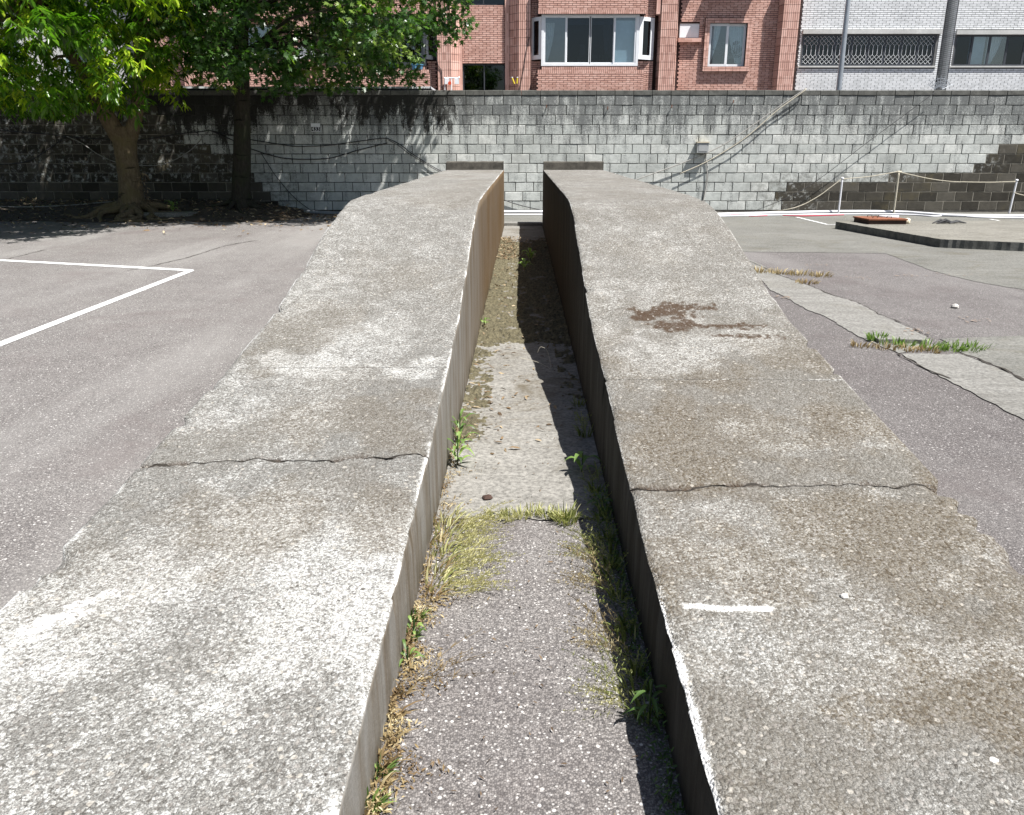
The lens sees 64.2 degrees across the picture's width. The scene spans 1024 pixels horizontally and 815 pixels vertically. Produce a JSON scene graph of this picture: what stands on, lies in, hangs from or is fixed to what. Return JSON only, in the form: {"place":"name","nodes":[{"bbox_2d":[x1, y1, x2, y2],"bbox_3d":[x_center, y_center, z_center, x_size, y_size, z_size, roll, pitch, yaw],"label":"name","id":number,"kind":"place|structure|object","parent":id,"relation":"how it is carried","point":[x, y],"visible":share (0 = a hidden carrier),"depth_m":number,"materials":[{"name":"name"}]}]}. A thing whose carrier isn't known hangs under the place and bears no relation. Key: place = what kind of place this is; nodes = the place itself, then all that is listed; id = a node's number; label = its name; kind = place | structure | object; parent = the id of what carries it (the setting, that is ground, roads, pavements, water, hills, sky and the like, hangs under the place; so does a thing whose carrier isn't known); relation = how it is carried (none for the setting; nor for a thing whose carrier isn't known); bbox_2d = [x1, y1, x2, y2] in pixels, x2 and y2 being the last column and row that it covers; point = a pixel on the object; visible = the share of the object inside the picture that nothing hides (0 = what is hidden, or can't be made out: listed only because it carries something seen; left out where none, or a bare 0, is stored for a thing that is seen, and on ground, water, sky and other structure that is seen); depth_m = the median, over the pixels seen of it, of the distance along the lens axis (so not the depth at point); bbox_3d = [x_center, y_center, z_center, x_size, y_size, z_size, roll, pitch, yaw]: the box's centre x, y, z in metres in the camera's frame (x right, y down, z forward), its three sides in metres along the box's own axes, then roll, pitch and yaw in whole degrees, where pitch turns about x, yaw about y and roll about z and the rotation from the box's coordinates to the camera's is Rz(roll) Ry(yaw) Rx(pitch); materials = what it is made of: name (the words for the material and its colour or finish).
{"place":"outdoors","nodes":[
{"label":"outdoors","id":0,"kind":"place"},
{"bbox_2d":[3,0,134,89],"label":"rendered house","id":1,"kind":"structure","parent":0,"point":[57,52],"depth_m":27.30,"materials":[{"name":"paint"}]},
{"bbox_2d":[148,0,800,89],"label":"brick apartment building","id":2,"kind":"structure","parent":0,"point":[662,44],"depth_m":26.63,"materials":[{"name":"red brick"}]},
{"bbox_2d":[313,14,435,65],"bbox_3d":[-4.492,-11.900,26.538,4.019,1.522,0.403,0,18,0],"label":"bay window","id":3,"kind":"structure","parent":2,"relation":"in","point":[425,41],"depth_m":26.53,"materials":[{"name":"white glass"}]},
{"bbox_2d":[410,55,417,69],"bbox_3d":[-3.157,-11.218,26.468,0.332,0.507,0.372,-8,19,-24],"label":"flower pot","id":4,"kind":"object","parent":2,"relation":"on","point":[414,65],"visible":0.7,"depth_m":26.44,"materials":[{"name":"ceramic"}]},
{"bbox_2d":[414,57,424,69],"bbox_3d":[-2.968,-11.161,26.485,0.360,0.389,0.312,11,21,30],"label":"flower pot","id":5,"kind":"object","parent":2,"relation":"on","point":[422,64],"visible":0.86,"depth_m":26.46,"materials":[{"name":"ceramic"}]},
{"bbox_2d":[444,77,459,89],"bbox_3d":[-1.960,-10.585,26.747,0.524,0.483,0.160,0,18,0],"label":"gas meter","id":6,"kind":"object","parent":2,"relation":"attached to","point":[446,81],"visible":0.91,"depth_m":26.68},
{"bbox_2d":[531,14,654,65],"bbox_3d":[2.623,-11.900,26.538,4.019,1.522,0.402,0,18,0],"label":"bay window","id":7,"kind":"structure","parent":2,"relation":"in","point":[589,38],"depth_m":26.43,"materials":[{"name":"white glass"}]},
{"bbox_2d":[0,213,1023,814],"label":"ground","id":8,"kind":"structure","parent":0,"point":[96,405],"depth_m":4.06,"materials":[{"name":"asphalt"}]},
{"bbox_2d":[0,259,191,270],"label":"painted line","id":9,"kind":"object","parent":8,"relation":"on","point":[96,265],"visible":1,"depth_m":10.05,"materials":[{"name":"paint"}]},
{"bbox_2d":[0,270,193,345],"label":"painted line","id":10,"kind":"object","parent":8,"relation":"on","point":[32,331],"visible":1,"depth_m":7.25,"materials":[{"name":"paint"}]},
{"bbox_2d":[0,199,313,222],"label":"soil bed","id":11,"kind":"object","parent":8,"relation":"on","point":[202,215],"visible":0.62,"depth_m":16.75,"materials":[{"name":"soil"}]},
{"bbox_2d":[0,0,235,222],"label":"broadleaf tree","id":12,"kind":"object","parent":11,"relation":"on","point":[73,28],"visible":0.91,"depth_m":13.77,"materials":[{"name":"green plant"}]},
{"bbox_2d":[137,171,153,207],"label":"trunk fern","id":13,"kind":"object","parent":12,"relation":"attached to","point":[142,174],"visible":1,"depth_m":16.45,"materials":[{"name":"green plant"}]},
{"bbox_2d":[105,0,479,213],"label":"lobed leaf tree","id":14,"kind":"object","parent":11,"relation":"on","point":[240,57],"visible":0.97,"depth_m":15.19,"materials":[{"name":"green plant"}]},
{"bbox_2d":[0,196,337,233],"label":"leaf litter","id":15,"kind":"object","parent":8,"relation":"on","point":[65,208],"visible":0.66,"depth_m":16.80,"materials":[{"name":"plant"}]},
{"bbox_2d":[143,211,198,217],"bbox_3d":[-6.950,-3.901,16.626,1.100,0.150,0.469,0,18,0],"label":"broken slab","id":16,"kind":"object","parent":8,"relation":"on","point":[174,214],"depth_m":16.42,"materials":[{"name":"concrete"}]},
{"bbox_2d":[165,200,177,210],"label":"weed plant","id":17,"kind":"object","parent":16,"relation":"on","point":[172,207],"visible":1,"depth_m":16.68,"materials":[{"name":"green plant"}]},
{"bbox_2d":[0,161,503,814],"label":"inspection ramp","id":18,"kind":"structure","parent":8,"relation":"on","point":[210,613],"depth_m":2.34,"materials":[{"name":"concrete"}]},
{"bbox_2d":[170,86,434,89],"bbox_3d":[-4.660,-6.067,19.215,5.766,2.662,1.700,0,18,0],"label":"lean to roof","id":19,"kind":"object","parent":8,"relation":"on","point":[300,87],"visible":0.17,"depth_m":18.04,"materials":[{"name":"white metal"}]},
{"bbox_2d":[302,210,339,212],"bbox_3d":[-4.804,-4.509,18.546,5.722,0.038,0.808,11,21,30],"label":"pipe","id":20,"kind":"object","parent":8,"relation":"on","point":[321,211],"visible":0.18,"depth_m":17.68,"materials":[{"name":"grey plastic"}]},
{"bbox_2d":[364,640,424,814],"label":"dry weeds","id":21,"kind":"object","parent":8,"relation":"on","point":[388,761],"visible":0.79,"depth_m":1.95,"materials":[{"name":"beige plant"}]},
{"bbox_2d":[365,607,432,814],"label":"weed fringe","id":22,"kind":"object","parent":8,"relation":"on","point":[390,766],"visible":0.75,"depth_m":1.90,"materials":[{"name":"green plant"}]},
{"bbox_2d":[399,639,426,665],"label":"weed plant","id":23,"kind":"object","parent":8,"relation":"on","point":[403,651],"visible":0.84,"depth_m":2.31,"materials":[{"name":"green plant"}]},
{"bbox_2d":[407,615,427,636],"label":"weed plant","id":24,"kind":"object","parent":8,"relation":"on","point":[410,619],"visible":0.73,"depth_m":2.44,"materials":[{"name":"green plant"}]},
{"bbox_2d":[365,425,489,814],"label":"creeping weeds","id":25,"kind":"object","parent":8,"relation":"on","point":[394,698],"visible":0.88,"depth_m":2.21,"materials":[{"name":"green plant"}]},
{"bbox_2d":[423,513,464,601],"bbox_3d":[-0.216,0.509,2.888,0.181,0.064,0.633,0,18,0],"label":"grass tuft","id":26,"kind":"object","parent":8,"relation":"on","point":[441,588],"visible":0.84,"depth_m":2.84,"materials":[{"name":"plant"}]},
{"bbox_2d":[425,502,484,592],"bbox_3d":[-0.189,0.485,2.963,0.219,0.065,0.675,0,18,0],"label":"grass tuft","id":27,"kind":"object","parent":8,"relation":"on","point":[444,577],"visible":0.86,"depth_m":2.92,"materials":[{"name":"plant"}]},
{"bbox_2d":[416,628,515,685],"bbox_3d":[-0.130,0.692,2.229,0.266,0.119,0.122,-5,18,-16],"label":"dry stalk","id":28,"kind":"object","parent":8,"relation":"on","point":[441,666],"visible":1,"depth_m":2.23,"materials":[{"name":"beige plant"}]},
{"bbox_2d":[440,500,524,597],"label":"seed grass","id":29,"kind":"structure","parent":8,"relation":"on","point":[469,534],"depth_m":2.85,"materials":[{"name":"plant"}]},
{"bbox_2d":[0,90,1023,211],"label":"block wall","id":30,"kind":"structure","parent":8,"relation":"on","point":[806,138],"depth_m":17.81,"materials":[{"name":"concrete"}]},
{"bbox_2d":[0,136,66,164],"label":"cable","id":31,"kind":"object","parent":30,"relation":"attached to","point":[36,156],"visible":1,"depth_m":17.83,"materials":[{"name":"rubber"}]},
{"bbox_2d":[0,129,208,140],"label":"cable","id":32,"kind":"object","parent":30,"relation":"attached to","point":[104,139],"visible":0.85,"depth_m":17.70,"materials":[{"name":"rubber"}]},
{"bbox_2d":[67,131,207,165],"bbox_3d":[-8.114,-5.636,17.778,3.075,0.733,0.020,0,18,0],"label":"cable","id":33,"kind":"object","parent":30,"relation":"attached to","point":[142,165],"visible":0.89,"depth_m":17.80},
{"bbox_2d":[260,152,308,208],"bbox_3d":[-4.999,-4.987,17.996,0.982,1.218,0.016,0,18,0],"label":"cable","id":34,"kind":"object","parent":30,"relation":"attached to","point":[280,181],"visible":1,"depth_m":18.00,"materials":[{"name":"rubber"}]},
{"bbox_2d":[210,130,387,146],"bbox_3d":[-4.612,-5.834,17.720,3.858,0.345,0.022,0,18,0],"label":"cable","id":35,"kind":"object","parent":30,"relation":"attached to","point":[306,146],"visible":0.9,"depth_m":17.74,"materials":[{"name":"rubber"}]},
{"bbox_2d":[214,132,386,159],"bbox_3d":[-4.596,-5.703,17.778,3.782,0.596,0.022,0,18,0],"label":"cable","id":36,"kind":"object","parent":30,"relation":"attached to","point":[307,159],"visible":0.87,"depth_m":17.83,"materials":[{"name":"rubber"}]},
{"bbox_2d":[311,123,320,131],"bbox_3d":[-4.251,-6.063,17.682,0.198,0.169,0.014,0,18,0],"label":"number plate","id":37,"kind":"object","parent":30,"relation":"attached to","point":[315,127],"visible":1,"depth_m":17.68,"materials":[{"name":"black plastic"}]},
{"bbox_2d":[388,140,438,171],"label":"cable","id":38,"kind":"object","parent":30,"relation":"attached to","point":[412,155],"visible":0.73,"depth_m":17.82,"materials":[{"name":"rubber"}]},
{"bbox_2d":[388,138,540,209],"bbox_3d":[-0.978,-5.106,17.963,3.420,1.542,0.020,0,18,0],"label":"cable","id":39,"kind":"object","parent":30,"relation":"attached to","point":[441,171],"visible":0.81,"depth_m":17.89,"materials":[{"name":"rubber"}]},
{"bbox_2d":[696,142,709,152],"bbox_3d":[4.135,-5.651,17.733,0.266,0.229,0.164,0,18,0],"label":"junction box","id":40,"kind":"object","parent":30,"relation":"attached to","point":[702,147],"visible":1,"depth_m":17.68,"materials":[{"name":"metal"}]},
{"bbox_2d":[699,144,707,150],"bbox_3d":[4.135,-5.621,17.675,0.182,0.147,0.006,0,18,0],"label":"door","id":41,"kind":"structure","parent":40,"relation":"in","point":[702,147],"depth_m":17.67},
{"bbox_2d":[703,154,707,200],"bbox_3d":[4.261,-4.979,18.009,0.092,1.206,0.028,0,18,0],"label":"conduit","id":42,"kind":"object","parent":40,"relation":"hanging from","point":[706,177],"visible":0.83,"depth_m":17.98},
{"bbox_2d":[635,88,805,179],"bbox_3d":[4.456,-5.888,17.684,3.604,1.920,0.038,0,18,0],"label":"cable","id":43,"kind":"object","parent":30,"relation":"attached to","point":[724,143],"visible":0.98,"depth_m":17.72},
{"bbox_2d":[680,88,806,173],"bbox_3d":[4.973,-5.956,17.651,2.594,1.752,0.054,0,18,0],"label":"cable","id":44,"kind":"object","parent":30,"relation":"attached to","point":[746,136],"visible":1,"depth_m":17.66,"materials":[{"name":"rubber"}]},
{"bbox_2d":[504,213,541,221],"bbox_3d":[-0.881,-3.905,16.808,5.039,0.001,2.970,0,18,0],"label":"back concrete","id":45,"kind":"object","parent":8,"relation":"on","point":[522,217],"depth_m":16.86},
{"bbox_2d":[504,210,542,212],"bbox_3d":[0.157,-4.301,17.945,1.125,0.062,0.072,0,18,0],"label":"pipe","id":46,"kind":"object","parent":45,"relation":"on","point":[523,211],"visible":0.68,"depth_m":17.92,"materials":[{"name":"white plastic"}]},
{"bbox_2d":[504,221,541,225],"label":"sill","id":47,"kind":"structure","parent":8,"relation":"on","point":[522,223],"depth_m":15.05,"materials":[{"name":"concrete"}]},
{"bbox_2d":[436,226,612,519],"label":"channel floor","id":48,"kind":"structure","parent":8,"relation":"on","point":[511,477],"depth_m":4.04,"materials":[{"name":"concrete"}]},
{"bbox_2d":[447,431,474,464],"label":"weed plant","id":49,"kind":"object","parent":48,"relation":"on","point":[457,446],"visible":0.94,"depth_m":3.74,"materials":[{"name":"green plant"}]},
{"bbox_2d":[452,408,477,442],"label":"weed plant","id":50,"kind":"object","parent":48,"relation":"on","point":[459,425],"visible":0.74,"depth_m":4.01,"materials":[{"name":"green plant"}]},
{"bbox_2d":[482,494,492,499],"bbox_3d":[-0.102,0.373,3.396,0.047,0.020,0.044,0,18,0],"label":"stone","id":51,"kind":"object","parent":48,"relation":"on","point":[487,497],"visible":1,"depth_m":3.39,"materials":[{"name":"stone"}]},
{"bbox_2d":[451,236,577,453],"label":"leaf litter","id":52,"kind":"object","parent":48,"relation":"on","point":[505,257],"visible":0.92,"depth_m":8.27,"materials":[{"name":"plant"}]},
{"bbox_2d":[455,237,585,439],"bbox_3d":[0.120,-1.266,8.465,0.696,0.057,9.500,0,18,1],"label":"moss","id":53,"kind":"object","parent":48,"relation":"on","point":[551,308],"visible":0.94,"depth_m":7.00,"materials":[{"name":"plant"}]},
{"bbox_2d":[523,248,536,260],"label":"weed plant","id":54,"kind":"object","parent":53,"relation":"on","point":[530,252],"visible":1,"depth_m":10.30,"materials":[{"name":"green plant"}]},
{"bbox_2d":[396,360,671,809],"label":"dry bits","id":55,"kind":"object","parent":48,"relation":"on","point":[669,801],"visible":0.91,"depth_m":2.42,"materials":[{"name":"beige plant"}]},
{"bbox_2d":[485,500,584,522],"bbox_3d":[0.089,0.409,3.211,0.399,0.057,0.152,0,18,0],"label":"grass tuft","id":56,"kind":"object","parent":48,"relation":"on","point":[529,513],"visible":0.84,"depth_m":3.22,"materials":[{"name":"plant"}]},
{"bbox_2d":[566,451,600,471],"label":"weed plant","id":57,"kind":"object","parent":48,"relation":"on","point":[580,454],"visible":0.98,"depth_m":3.66,"materials":[{"name":"green plant"}]},
{"bbox_2d":[585,494,612,510],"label":"weed plant","id":58,"kind":"object","parent":48,"relation":"on","point":[599,496],"visible":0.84,"depth_m":3.27,"materials":[{"name":"green plant"}]},
{"bbox_2d":[543,499,582,525],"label":"grass tuft","id":59,"kind":"object","parent":8,"relation":"on","point":[573,517],"visible":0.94,"depth_m":3.18,"materials":[{"name":"plant"}]},
{"bbox_2d":[557,593,627,659],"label":"seed grass","id":60,"kind":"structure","parent":8,"relation":"on","point":[600,637],"depth_m":2.39,"materials":[{"name":"plant"}]},
{"bbox_2d":[580,535,616,555],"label":"grass tuft","id":61,"kind":"object","parent":8,"relation":"on","point":[610,549],"visible":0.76,"depth_m":2.94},
{"bbox_2d":[588,561,623,586],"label":"grass tuft","id":62,"kind":"object","parent":8,"relation":"on","point":[602,573],"visible":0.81,"depth_m":2.75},
{"bbox_2d":[572,411,646,677],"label":"seed grass","id":63,"kind":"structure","parent":8,"relation":"on","point":[612,561],"depth_m":2.80,"materials":[{"name":"plant"}]},
{"bbox_2d":[568,396,664,724],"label":"weeds","id":64,"kind":"object","parent":8,"relation":"on","point":[601,514],"visible":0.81,"depth_m":2.65,"materials":[{"name":"plant"}]},
{"bbox_2d":[598,621,635,653],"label":"grass tuft","id":65,"kind":"object","parent":8,"relation":"on","point":[622,633],"visible":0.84,"depth_m":2.41,"materials":[{"name":"plant"}]},
{"bbox_2d":[606,669,651,704],"bbox_3d":[0.309,0.744,2.165,0.126,0.057,0.135,-15,23,-40],"label":"grass tuft","id":66,"kind":"object","parent":8,"relation":"on","point":[633,689],"visible":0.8,"depth_m":2.19,"materials":[{"name":"plant"}]},
{"bbox_2d":[584,482,684,814],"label":"creeping weeds","id":67,"kind":"object","parent":8,"relation":"on","point":[633,648],"visible":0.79,"depth_m":2.19,"materials":[{"name":"green plant"}]},
{"bbox_2d":[621,679,666,734],"bbox_3d":[0.353,0.745,2.061,0.138,0.129,0.112,-14,23,-38],"label":"weed plant","id":68,"kind":"object","parent":8,"relation":"on","point":[650,698],"visible":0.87,"depth_m":2.05,"materials":[{"name":"green plant"}]},
{"bbox_2d":[542,161,1023,814],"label":"inspection ramp","id":69,"kind":"structure","parent":8,"relation":"on","point":[770,479],"depth_m":2.40,"materials":[{"name":"concrete"}]},
{"bbox_2d":[754,265,832,277],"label":"dry clump","id":70,"kind":"object","parent":8,"relation":"on","point":[792,273],"visible":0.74,"depth_m":9.34,"materials":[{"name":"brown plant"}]},
{"bbox_2d":[795,278,819,284],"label":"dry clump","id":71,"kind":"object","parent":8,"relation":"on","point":[800,281],"visible":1,"depth_m":8.76,"materials":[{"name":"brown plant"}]},
{"bbox_2d":[749,260,932,352],"bbox_3d":[2.937,-1.159,8.209,0.609,0.001,5.073,0,18,0],"label":"concrete strip","id":72,"kind":"object","parent":8,"relation":"on","point":[857,319],"visible":0.79,"depth_m":7.33,"materials":[{"name":"concrete"}]},
{"bbox_2d":[750,261,928,335],"bbox_3d":[3.147,-1.232,8.427,0.120,0.001,4.471,-1,18,-3],"label":"ground crack","id":73,"kind":"object","parent":72,"relation":"on","point":[855,301],"visible":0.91,"depth_m":7.65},
{"bbox_2d":[863,330,890,341],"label":"weed clump","id":74,"kind":"object","parent":72,"relation":"on","point":[871,337],"visible":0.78,"depth_m":6.16,"materials":[{"name":"green plant"}]},
{"bbox_2d":[875,336,926,343],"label":"broken kerb","id":75,"kind":"structure","parent":72,"relation":"on","point":[914,338],"depth_m":6.10,"materials":[{"name":"concrete"}]},
{"bbox_2d":[836,0,850,89],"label":"lamp post","id":76,"kind":"object","parent":8,"relation":"on","point":[842,49],"visible":0.34,"depth_m":20.20,"materials":[{"name":"metal"}]},
{"bbox_2d":[717,212,1023,288],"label":"yard concrete","id":77,"kind":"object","parent":8,"relation":"on","point":[796,234],"visible":0.32,"depth_m":12.09,"materials":[{"name":"concrete"}]},
{"bbox_2d":[749,214,843,215],"bbox_3d":[5.454,-4.044,17.213,3.261,0.022,0.309,-1,18,-3],"label":"hose","id":78,"kind":"object","parent":77,"relation":"on","point":[800,215],"visible":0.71,"depth_m":17.17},
{"bbox_2d":[837,177,843,212],"bbox_3d":[7.131,-4.604,17.744,0.065,0.772,0.075,0,18,0],"label":"post","id":79,"kind":"object","parent":77,"relation":"on","point":[842,178],"visible":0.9,"depth_m":17.72,"materials":[{"name":"white plastic"}]},
{"bbox_2d":[770,179,841,211],"bbox_3d":[6.394,-4.601,17.768,1.427,0.727,0.298,4,18,13],"label":"rope","id":80,"kind":"object","parent":79,"relation":"attached to","point":[810,200],"visible":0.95,"depth_m":17.75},
{"bbox_2d":[753,90,937,211],"bbox_3d":[7.192,-5.538,17.736,3.704,2.520,0.012,0,18,0],"label":"cable","id":81,"kind":"object","parent":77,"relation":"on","point":[851,154],"visible":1,"depth_m":17.74,"materials":[{"name":"rubber"}]},
{"bbox_2d":[718,210,1023,216],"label":"pipe","id":82,"kind":"object","parent":77,"relation":"on","point":[873,211],"visible":0.62,"depth_m":17.55,"materials":[{"name":"white plastic"}]},
{"bbox_2d":[720,213,1023,218],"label":"pipe","id":83,"kind":"object","parent":77,"relation":"on","point":[871,214],"visible":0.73,"depth_m":17.26,"materials":[{"name":"white plastic"}]},
{"bbox_2d":[893,171,901,212],"bbox_3d":[8.332,-4.667,17.729,0.100,0.902,0.065,0,18,0],"label":"post","id":84,"kind":"object","parent":77,"relation":"on","point":[898,172],"visible":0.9,"depth_m":17.70,"materials":[{"name":"plastic"}]},
{"bbox_2d":[902,172,1015,182],"bbox_3d":[9.600,-4.967,17.614,2.542,0.228,0.018,0,18,0],"label":"rope","id":85,"kind":"object","parent":84,"relation":"attached to","point":[958,181],"visible":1,"depth_m":17.63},
{"bbox_2d":[835,220,1023,250],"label":"raised slab","id":86,"kind":"structure","parent":77,"relation":"on","point":[1006,235],"depth_m":12.85,"materials":[{"name":"concrete"}]},
{"bbox_2d":[853,215,907,223],"bbox_3d":[6.429,-3.288,14.280,0.718,0.141,0.585,0,18,0],"label":"hatch","id":87,"kind":"object","parent":86,"relation":"on","point":[867,219],"visible":0.98,"depth_m":14.03,"materials":[{"name":"metal"}]},
{"bbox_2d":[879,215,898,217],"bbox_3d":[6.603,-3.341,14.316,0.316,0.060,0.060,6,19,18],"label":"rolled paper","id":88,"kind":"object","parent":87,"relation":"on","point":[895,216],"visible":0.77,"depth_m":14.29,"materials":[{"name":"white paper"}]},
{"bbox_2d":[932,218,965,223],"bbox_3d":[7.590,-3.233,14.157,0.641,0.081,0.148,-3,18,-9],"label":"rag","id":89,"kind":"object","parent":86,"relation":"on","point":[940,221],"visible":1,"depth_m":14.11,"materials":[{"name":"fabric"}]},
{"bbox_2d":[1008,179,1017,213],"bbox_3d":[10.894,-4.583,17.750,0.087,0.729,0.065,6,19,17],"label":"post","id":90,"kind":"object","parent":77,"relation":"on","point":[1012,198],"visible":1,"depth_m":17.74,"materials":[{"name":"white plastic"}]},
{"bbox_2d":[850,339,940,353],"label":"dry clump","id":91,"kind":"object","parent":8,"relation":"on","point":[853,343],"visible":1,"depth_m":5.90,"materials":[{"name":"beige plant"}]},
{"bbox_2d":[876,333,995,351],"bbox_3d":[3.094,-0.471,5.944,0.832,0.071,0.322,4,18,11],"label":"weed clump","id":92,"kind":"object","parent":8,"relation":"on","point":[962,347],"visible":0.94,"depth_m":5.93,"materials":[{"name":"green plant"}]},
{"bbox_2d":[903,353,1023,418],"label":"concrete strip","id":93,"kind":"object","parent":8,"relation":"on","point":[1003,390],"visible":1,"depth_m":5.17,"materials":[{"name":"concrete"}]},
{"bbox_2d":[897,353,949,377],"bbox_3d":[2.736,-0.284,5.460,0.039,0.001,0.653,-1,18,-2],"label":"ground crack","id":94,"kind":"object","parent":93,"relation":"on","point":[923,367],"visible":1,"depth_m":5.42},
{"bbox_2d":[940,335,1023,377],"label":"concrete patch","id":95,"kind":"object","parent":8,"relation":"on","point":[1007,352],"visible":0.94,"depth_m":5.86,"materials":[{"name":"concrete"}]},
{"bbox_2d":[960,353,1023,379],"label":"ground crack","id":96,"kind":"object","parent":8,"relation":"on","point":[1019,377],"visible":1,"depth_m":5.39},
{"bbox_2d":[548,520,608,563],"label":"seed grass","id":97,"kind":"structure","parent":0,"point":[585,548],"depth_m":2.93,"materials":[{"name":"plant"}]},
{"bbox_2d":[545,537,614,593],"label":"seed grass","id":98,"kind":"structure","parent":0,"point":[585,576],"depth_m":2.73,"materials":[{"name":"plant"}]},
{"bbox_2d":[562,643,639,719],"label":"seed grass","id":99,"kind":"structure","parent":0,"point":[605,687],"depth_m":2.16,"materials":[{"name":"plant"}]},
{"bbox_2d":[793,0,947,89],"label":"tiled apartment building","id":100,"kind":"structure","parent":0,"point":[893,44],"depth_m":26.99,"materials":[{"name":"tile"}]},
{"bbox_2d":[800,34,936,65],"bbox_3d":[11.772,-11.825,27.044,4.384,0.966,0.080,0,18,0],"label":"window","id":101,"kind":"structure","parent":100,"relation":"in","point":[817,49],"depth_m":27.04,"materials":[{"name":"glass"}]},
{"bbox_2d":[927,75,952,89],"bbox_3d":[14.104,-10.719,26.908,0.910,0.461,0.038,0,18,0],"label":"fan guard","id":102,"kind":"object","parent":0,"point":[939,85],"visible":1,"depth_m":26.92,"materials":[{"name":"metal"}]},
{"bbox_2d":[935,0,1023,89],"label":"tiled apartment building","id":103,"kind":"structure","parent":0,"point":[982,45],"depth_m":27.10,"materials":[{"name":"tile"}]},
{"bbox_2d":[952,35,1023,65],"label":"window","id":104,"kind":"structure","parent":103,"relation":"in","point":[1014,47],"depth_m":27.05,"materials":[{"name":"black glass"}]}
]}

